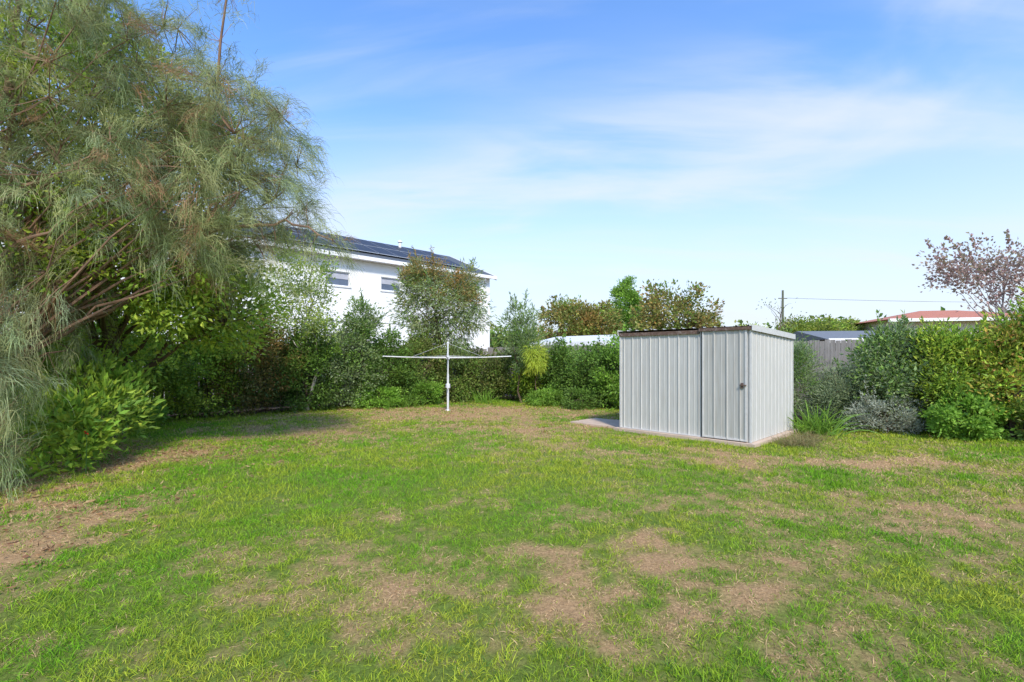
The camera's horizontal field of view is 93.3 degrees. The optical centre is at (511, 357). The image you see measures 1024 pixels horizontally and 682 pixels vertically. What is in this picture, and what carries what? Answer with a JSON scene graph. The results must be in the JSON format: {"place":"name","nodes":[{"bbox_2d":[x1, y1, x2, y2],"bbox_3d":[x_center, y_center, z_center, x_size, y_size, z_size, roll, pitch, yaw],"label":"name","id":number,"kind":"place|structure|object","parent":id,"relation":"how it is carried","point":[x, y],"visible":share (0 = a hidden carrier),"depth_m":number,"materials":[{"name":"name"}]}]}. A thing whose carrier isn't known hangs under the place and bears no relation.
{"place":"outdoors","nodes":[
{"label":"outdoors","id":0,"kind":"place"},
{"bbox_2d":[1,212,489,397],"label":"walls","id":1,"kind":"structure","parent":0,"point":[369,283],"depth_m":21.95,"materials":[{"name":"white paint"}]},
{"bbox_2d":[10,185,492,275],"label":"roof","id":2,"kind":"structure","parent":1,"relation":"on","point":[381,256],"depth_m":23.16,"materials":[{"name":"grey metal"}]},
{"bbox_2d":[14,206,496,347],"bbox_3d":[-10.465,-2.430,20.738,22.490,7.760,4.420,0,0,-44],"label":"gutter and barge","id":3,"kind":"object","parent":2,"relation":"attached to","point":[389,262],"visible":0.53,"depth_m":22.20},
{"bbox_2d":[53,186,462,266],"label":"solar panels","id":4,"kind":"object","parent":2,"relation":"attached to","point":[380,248],"visible":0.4,"depth_m":24.30,"materials":[{"name":"black glass"}]},
{"bbox_2d":[114,251,401,293],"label":"windows","id":5,"kind":"structure","parent":1,"relation":"attached to","point":[342,279],"depth_m":21.35,"materials":[{"name":"grey glass"}]},
{"bbox_2d":[0,390,1023,681],"bbox_3d":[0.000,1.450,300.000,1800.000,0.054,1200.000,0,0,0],"label":"ground","id":6,"kind":"structure","parent":0,"point":[860,658],"depth_m":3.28,"materials":[{"name":"green plant"}]},
{"bbox_2d":[0,338,146,437],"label":"broadleaf shrub","id":7,"kind":"object","parent":6,"relation":"on","point":[120,354],"visible":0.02,"depth_m":8.41,"materials":[{"name":"green plant"}]},
{"bbox_2d":[1,344,166,480],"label":"broadleaf shrub","id":8,"kind":"object","parent":6,"relation":"on","point":[106,385],"visible":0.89,"depth_m":6.39,"materials":[{"name":"green plant"}]},
{"bbox_2d":[84,431,88,473],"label":"red flower plant","id":9,"kind":"object","parent":6,"relation":"on","point":[86,433],"visible":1,"depth_m":5.84,"materials":[{"name":"green plant"}]},
{"bbox_2d":[59,321,139,372],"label":"hedge shrub","id":10,"kind":"object","parent":6,"relation":"on","point":[99,329],"visible":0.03,"depth_m":9.97,"materials":[{"name":"green plant"}]},
{"bbox_2d":[125,392,172,428],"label":"green shrub","id":11,"kind":"object","parent":6,"relation":"on","point":[165,412],"visible":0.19,"depth_m":9.91,"materials":[{"name":"green plant"}]},
{"bbox_2d":[0,0,300,438],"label":"pittosporum tree","id":12,"kind":"object","parent":6,"relation":"on","point":[149,309],"visible":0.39,"depth_m":7.05,"materials":[{"name":"green plant"}]},
{"bbox_2d":[117,308,203,421],"bbox_3d":[-8.313,0.149,10.947,2.460,2.744,2.113,0,0,0],"label":"hedge shrub","id":13,"kind":"object","parent":6,"relation":"on","point":[171,371],"visible":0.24,"depth_m":10.67,"materials":[{"name":"green plant"}]},
{"bbox_2d":[0,0,364,502],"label":"she oak tree","id":14,"kind":"object","parent":6,"relation":"on","point":[27,335],"visible":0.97,"depth_m":6.25,"materials":[{"name":"green plant"}]},
{"bbox_2d":[156,315,264,418],"bbox_3d":[-7.402,0.012,11.742,2.329,3.009,2.246,0,0,38],"label":"hedge shrub","id":15,"kind":"object","parent":6,"relation":"on","point":[197,405],"visible":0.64,"depth_m":11.34,"materials":[{"name":"green plant"}]},
{"bbox_2d":[0,343,486,415],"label":"paling fence","id":16,"kind":"object","parent":6,"relation":"on","point":[279,404],"visible":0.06,"depth_m":13.55,"materials":[{"name":"wood"}]},
{"bbox_2d":[200,302,308,416],"bbox_3d":[-6.554,0.043,12.397,2.443,2.934,2.184,0,0,0],"label":"hedge shrub","id":17,"kind":"object","parent":6,"relation":"on","point":[257,395],"visible":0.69,"depth_m":12.08,"materials":[{"name":"green plant"}]},
{"bbox_2d":[245,228,344,409],"bbox_3d":[-5.708,-1.051,12.698,2.674,5.042,2.014,0,0,0],"label":"silver birch tree","id":18,"kind":"object","parent":6,"relation":"on","point":[303,287],"visible":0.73,"depth_m":12.62,"materials":[{"name":"green plant"}]},
{"bbox_2d":[258,317,353,412],"bbox_3d":[-5.642,0.194,13.235,2.454,2.615,2.301,0,0,0],"label":"hedge shrub","id":19,"kind":"object","parent":6,"relation":"on","point":[297,392],"visible":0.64,"depth_m":12.84,"materials":[{"name":"green plant"}]},
{"bbox_2d":[301,312,387,408],"bbox_3d":[-4.875,0.117,13.836,2.661,2.808,2.349,0,0,0],"label":"hedge shrub","id":20,"kind":"object","parent":6,"relation":"on","point":[345,341],"visible":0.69,"depth_m":13.52,"materials":[{"name":"green plant"}]},
{"bbox_2d":[340,287,391,389],"bbox_3d":[-4.297,-0.270,13.986,1.486,3.471,1.335,0,0,0],"label":"young gum tree","id":21,"kind":"object","parent":6,"relation":"on","point":[365,307],"visible":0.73,"depth_m":13.83,"materials":[{"name":"green plant"}]},
{"bbox_2d":[347,385,402,408],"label":"green shrub","id":22,"kind":"object","parent":6,"relation":"on","point":[393,397],"visible":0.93,"depth_m":13.78,"materials":[{"name":"green plant"}]},
{"bbox_2d":[345,324,422,404],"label":"hedge shrub","id":23,"kind":"object","parent":6,"relation":"on","point":[392,341],"visible":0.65,"depth_m":14.25,"materials":[{"name":"green plant"}]},
{"bbox_2d":[379,385,429,407],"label":"strap leaf plant","id":24,"kind":"object","parent":6,"relation":"on","point":[409,403],"visible":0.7,"depth_m":14.20,"materials":[{"name":"green plant"}]},
{"bbox_2d":[379,331,453,402],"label":"hedge shrub","id":25,"kind":"object","parent":6,"relation":"on","point":[423,341],"visible":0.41,"depth_m":15.07,"materials":[{"name":"green plant"}]},
{"bbox_2d":[402,376,443,405],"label":"green shrub","id":26,"kind":"object","parent":6,"relation":"on","point":[436,393],"visible":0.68,"depth_m":14.71,"materials":[{"name":"green plant"}]},
{"bbox_2d":[386,256,497,399],"bbox_3d":[-2.288,-0.935,15.784,3.672,4.842,2.725,0,0,0],"label":"bottlebrush tree","id":27,"kind":"object","parent":6,"relation":"on","point":[467,314],"visible":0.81,"depth_m":15.34,"materials":[{"name":"green plant"}]},
{"bbox_2d":[397,245,488,370],"bbox_3d":[-2.196,-1.083,15.539,3.010,5.094,1.589,0,0,0],"label":"bottlebrush tree","id":28,"kind":"object","parent":6,"relation":"on","point":[433,268],"visible":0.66,"depth_m":15.27,"materials":[{"name":"green plant"}]},
{"bbox_2d":[383,342,510,410],"bbox_3d":[-1.750,0.510,13.200,2.479,1.880,2.478,0,0,39],"label":"rotary clothes line","id":29,"kind":"object","parent":6,"relation":"on","point":[447,357],"visible":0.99,"depth_m":13.17,"materials":[{"name":"metal"}]},
{"bbox_2d":[0,399,904,587],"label":"leaf litter","id":30,"kind":"object","parent":6,"relation":"on","point":[93,511],"visible":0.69,"depth_m":6.16,"materials":[{"name":"brown plant"}]},
{"bbox_2d":[423,342,487,402],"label":"hedge shrub","id":31,"kind":"object","parent":6,"relation":"on","point":[465,390],"visible":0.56,"depth_m":15.62,"materials":[{"name":"green plant"}]},
{"bbox_2d":[451,384,504,403],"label":"strap leaf plant","id":32,"kind":"object","parent":6,"relation":"on","point":[482,399],"visible":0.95,"depth_m":15.31,"materials":[{"name":"green plant"}]},
{"bbox_2d":[454,341,510,398],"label":"hedge shrub","id":33,"kind":"object","parent":6,"relation":"on","point":[488,382],"visible":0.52,"depth_m":16.17,"materials":[{"name":"green plant"}]},
{"bbox_2d":[479,342,537,400],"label":"hedge shrub","id":34,"kind":"object","parent":6,"relation":"on","point":[504,367],"visible":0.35,"depth_m":16.21,"materials":[{"name":"green plant"}]},
{"bbox_2d":[495,289,557,402],"bbox_3d":[0.446,-0.357,15.049,2.036,3.639,1.603,0,0,0],"label":"young gum tree","id":35,"kind":"object","parent":6,"relation":"on","point":[525,337],"visible":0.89,"depth_m":14.99,"materials":[{"name":"green plant"}]},
{"bbox_2d":[520,337,552,403],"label":"weeping shrub","id":36,"kind":"object","parent":6,"relation":"on","point":[537,363],"visible":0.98,"depth_m":14.62,"materials":[{"name":"green plant"}]},
{"bbox_2d":[507,341,566,402],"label":"hedge shrub","id":37,"kind":"object","parent":6,"relation":"on","point":[522,386],"visible":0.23,"depth_m":15.53,"materials":[{"name":"green plant"}]},
{"bbox_2d":[520,384,568,406],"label":"green shrub","id":38,"kind":"object","parent":6,"relation":"on","point":[543,398],"visible":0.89,"depth_m":14.30,"materials":[{"name":"green plant"}]},
{"bbox_2d":[535,329,600,403],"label":"hedge shrub","id":39,"kind":"object","parent":6,"relation":"on","point":[558,357],"visible":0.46,"depth_m":14.85,"materials":[{"name":"green plant"}]},
{"bbox_2d":[533,293,626,341],"bbox_3d":[3.832,-1.128,27.963,5.649,5.239,3.937,0,0,0],"label":"background tree","id":40,"kind":"object","parent":6,"relation":"on","point":[578,318],"visible":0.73,"depth_m":27.26,"materials":[{"name":"green plant"}]},
{"bbox_2d":[561,385,608,409],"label":"green shrub","id":41,"kind":"object","parent":6,"relation":"on","point":[575,404],"visible":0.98,"depth_m":13.46,"materials":[{"name":"green plant"}]},
{"bbox_2d":[559,334,619,408],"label":"hedge shrub","id":42,"kind":"object","parent":6,"relation":"on","point":[591,360],"visible":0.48,"depth_m":13.99,"materials":[{"name":"green plant"}]},
{"bbox_2d":[570,418,619,427],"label":"slabs","id":43,"kind":"structure","parent":6,"relation":"on","point":[601,422],"depth_m":10.57,"materials":[{"name":"concrete"}]},
{"bbox_2d":[587,324,627,409],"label":"hedge shrub","id":44,"kind":"object","parent":6,"relation":"on","point":[613,352],"visible":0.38,"depth_m":13.37,"materials":[{"name":"green plant"}]},
{"bbox_2d":[609,275,643,330],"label":"round conifer tree","id":45,"kind":"object","parent":6,"relation":"on","point":[631,296],"visible":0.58,"depth_m":33.31,"materials":[{"name":"green plant"}]},
{"bbox_2d":[625,279,724,329],"bbox_3d":[8.128,-1.252,24.079,4.926,5.477,3.507,0,0,0],"label":"background tree","id":46,"kind":"object","parent":6,"relation":"on","point":[655,317],"visible":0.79,"depth_m":23.62,"materials":[{"name":"green plant"}]},
{"bbox_2d":[614,324,797,447],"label":"garden shed","id":47,"kind":"structure","parent":6,"relation":"on","point":[733,385],"depth_m":8.62,"materials":[{"name":"metal"}]},
{"bbox_2d":[490,307,1013,347],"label":"distant tree line","id":48,"kind":"object","parent":6,"relation":"on","point":[494,336],"depth_m":62.53,"materials":[{"name":"green plant"}]},
{"bbox_2d":[488,339,1020,421],"bbox_3d":[7.608,0.500,11.356,22.883,1.899,0.173,0,0,42],"label":"paling fence","id":49,"kind":"object","parent":6,"relation":"on","point":[828,349],"visible":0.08,"depth_m":11.41,"materials":[{"name":"grey wood"}]},
{"bbox_2d":[757,298,807,330],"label":"bare twig shrub","id":50,"kind":"object","parent":6,"relation":"on","point":[780,315],"visible":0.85,"depth_m":12.40,"materials":[{"name":"brown plant"}]},
{"bbox_2d":[778,290,786,326],"bbox_3d":[22.400,-2.050,40.000,0.700,7.000,0.209,0,0,0],"label":"power pole","id":51,"kind":"object","parent":6,"relation":"on","point":[782,298],"visible":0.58,"depth_m":39.94,"materials":[{"name":"wood"}]},
{"bbox_2d":[769,427,832,449],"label":"dry grass tuft","id":52,"kind":"object","parent":6,"relation":"on","point":[799,441],"visible":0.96,"depth_m":7.91,"materials":[{"name":"brown plant"}]},
{"bbox_2d":[735,314,867,332],"bbox_3d":[19.586,-0.682,31.303,10.708,4.304,6.108,0,0,-13],"label":"background tree","id":53,"kind":"object","parent":6,"relation":"on","point":[829,323],"visible":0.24,"depth_m":29.84,"materials":[{"name":"green plant"}]},
{"bbox_2d":[780,324,827,420],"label":"feathery shrub","id":54,"kind":"object","parent":6,"relation":"on","point":[803,358],"visible":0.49,"depth_m":10.34,"materials":[{"name":"green plant"}]},
{"bbox_2d":[779,429,839,443],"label":"dry grass tuft","id":55,"kind":"object","parent":6,"relation":"on","point":[815,435],"visible":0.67,"depth_m":8.37,"materials":[{"name":"brown plant"}]},
{"bbox_2d":[787,399,882,438],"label":"strap leaf plant","id":56,"kind":"object","parent":6,"relation":"on","point":[813,424],"visible":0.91,"depth_m":9.00,"materials":[{"name":"green plant"}]},
{"bbox_2d":[797,350,882,426],"bbox_3d":[6.800,0.672,10.144,1.621,1.716,1.574,0,0,0],"label":"feathery shrub","id":57,"kind":"object","parent":6,"relation":"on","point":[832,385],"visible":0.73,"depth_m":9.90,"materials":[{"name":"green plant"}]},
{"bbox_2d":[836,374,939,434],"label":"silver leaf shrub","id":58,"kind":"object","parent":6,"relation":"on","point":[871,406],"visible":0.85,"depth_m":9.21,"materials":[{"name":"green plant"}]},
{"bbox_2d":[820,309,960,429],"bbox_3d":[7.679,0.259,9.919,2.360,2.513,2.033,0,0,0],"label":"garden shrub","id":59,"kind":"object","parent":6,"relation":"on","point":[892,381],"visible":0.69,"depth_m":9.57,"materials":[{"name":"green plant"}]},
{"bbox_2d":[894,312,1019,426],"bbox_3d":[8.580,0.351,9.456,2.141,2.359,2.060,0,0,0],"label":"garden shrub","id":60,"kind":"object","parent":6,"relation":"on","point":[947,339],"visible":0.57,"depth_m":8.99,"materials":[{"name":"green plant"}]},
{"bbox_2d":[912,229,1023,325],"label":"plum tree","id":61,"kind":"object","parent":6,"relation":"on","point":[982,268],"visible":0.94,"depth_m":11.57,"materials":[{"name":"purple plant"}]},
{"bbox_2d":[918,383,1023,441],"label":"green shrub","id":62,"kind":"object","parent":6,"relation":"on","point":[980,427],"visible":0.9,"depth_m":8.42,"materials":[{"name":"green plant"}]},
{"bbox_2d":[945,308,1023,431],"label":"garden shrub","id":63,"kind":"object","parent":6,"relation":"on","point":[1011,334],"visible":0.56,"depth_m":8.62,"materials":[{"name":"green plant"}]},
{"bbox_2d":[970,286,1023,379],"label":"garden shrub","id":64,"kind":"object","parent":6,"relation":"on","point":[1012,309],"visible":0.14,"depth_m":8.83,"materials":[{"name":"green plant"}]},
{"bbox_2d":[1001,398,1023,440],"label":"garden shrub","id":65,"kind":"object","parent":6,"relation":"on","point":[1019,434],"visible":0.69,"depth_m":8.23,"materials":[{"name":"green plant"}]},
{"bbox_2d":[1003,383,1023,438],"bbox_3d":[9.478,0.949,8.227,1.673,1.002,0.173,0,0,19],"label":"shrub","id":66,"kind":"object","parent":6,"relation":"on","point":[1010,423],"visible":0.25,"depth_m":8.40,"materials":[{"name":"green plant"}]},
{"bbox_2d":[0,0,1023,335],"label":"sky","id":67,"kind":"structure","parent":0,"point":[751,151],"materials":[{"name":"blue"}]},
{"bbox_2d":[531,335,619,345],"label":"white garage","id":68,"kind":"structure","parent":0,"point":[578,340],"depth_m":19.82,"materials":[{"name":"clear metal"}]},
{"bbox_2d":[793,331,895,389],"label":"grey roof garage","id":69,"kind":"structure","parent":0,"point":[831,335],"depth_m":20.05,"materials":[{"name":"clear metal"}]},
{"bbox_2d":[794,298,932,301],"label":"power lines","id":70,"kind":"object","parent":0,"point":[866,300],"visible":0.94,"depth_m":39.16,"materials":[{"name":"black metal"}]},
{"bbox_2d":[857,320,1001,372],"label":"walls","id":71,"kind":"structure","parent":0,"point":[916,323],"depth_m":28.55,"materials":[{"name":"beige brick"}]},
{"bbox_2d":[849,310,1020,325],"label":"roof","id":72,"kind":"structure","parent":71,"relation":"on","point":[944,314],"depth_m":29.49,"materials":[{"name":"ceramic"}]},
{"bbox_2d":[888,317,1009,321],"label":"gutters","id":73,"kind":"object","parent":72,"relation":"attached to","point":[952,319],"visible":0.3,"depth_m":27.79,"materials":[{"name":"white metal"}]}
]}

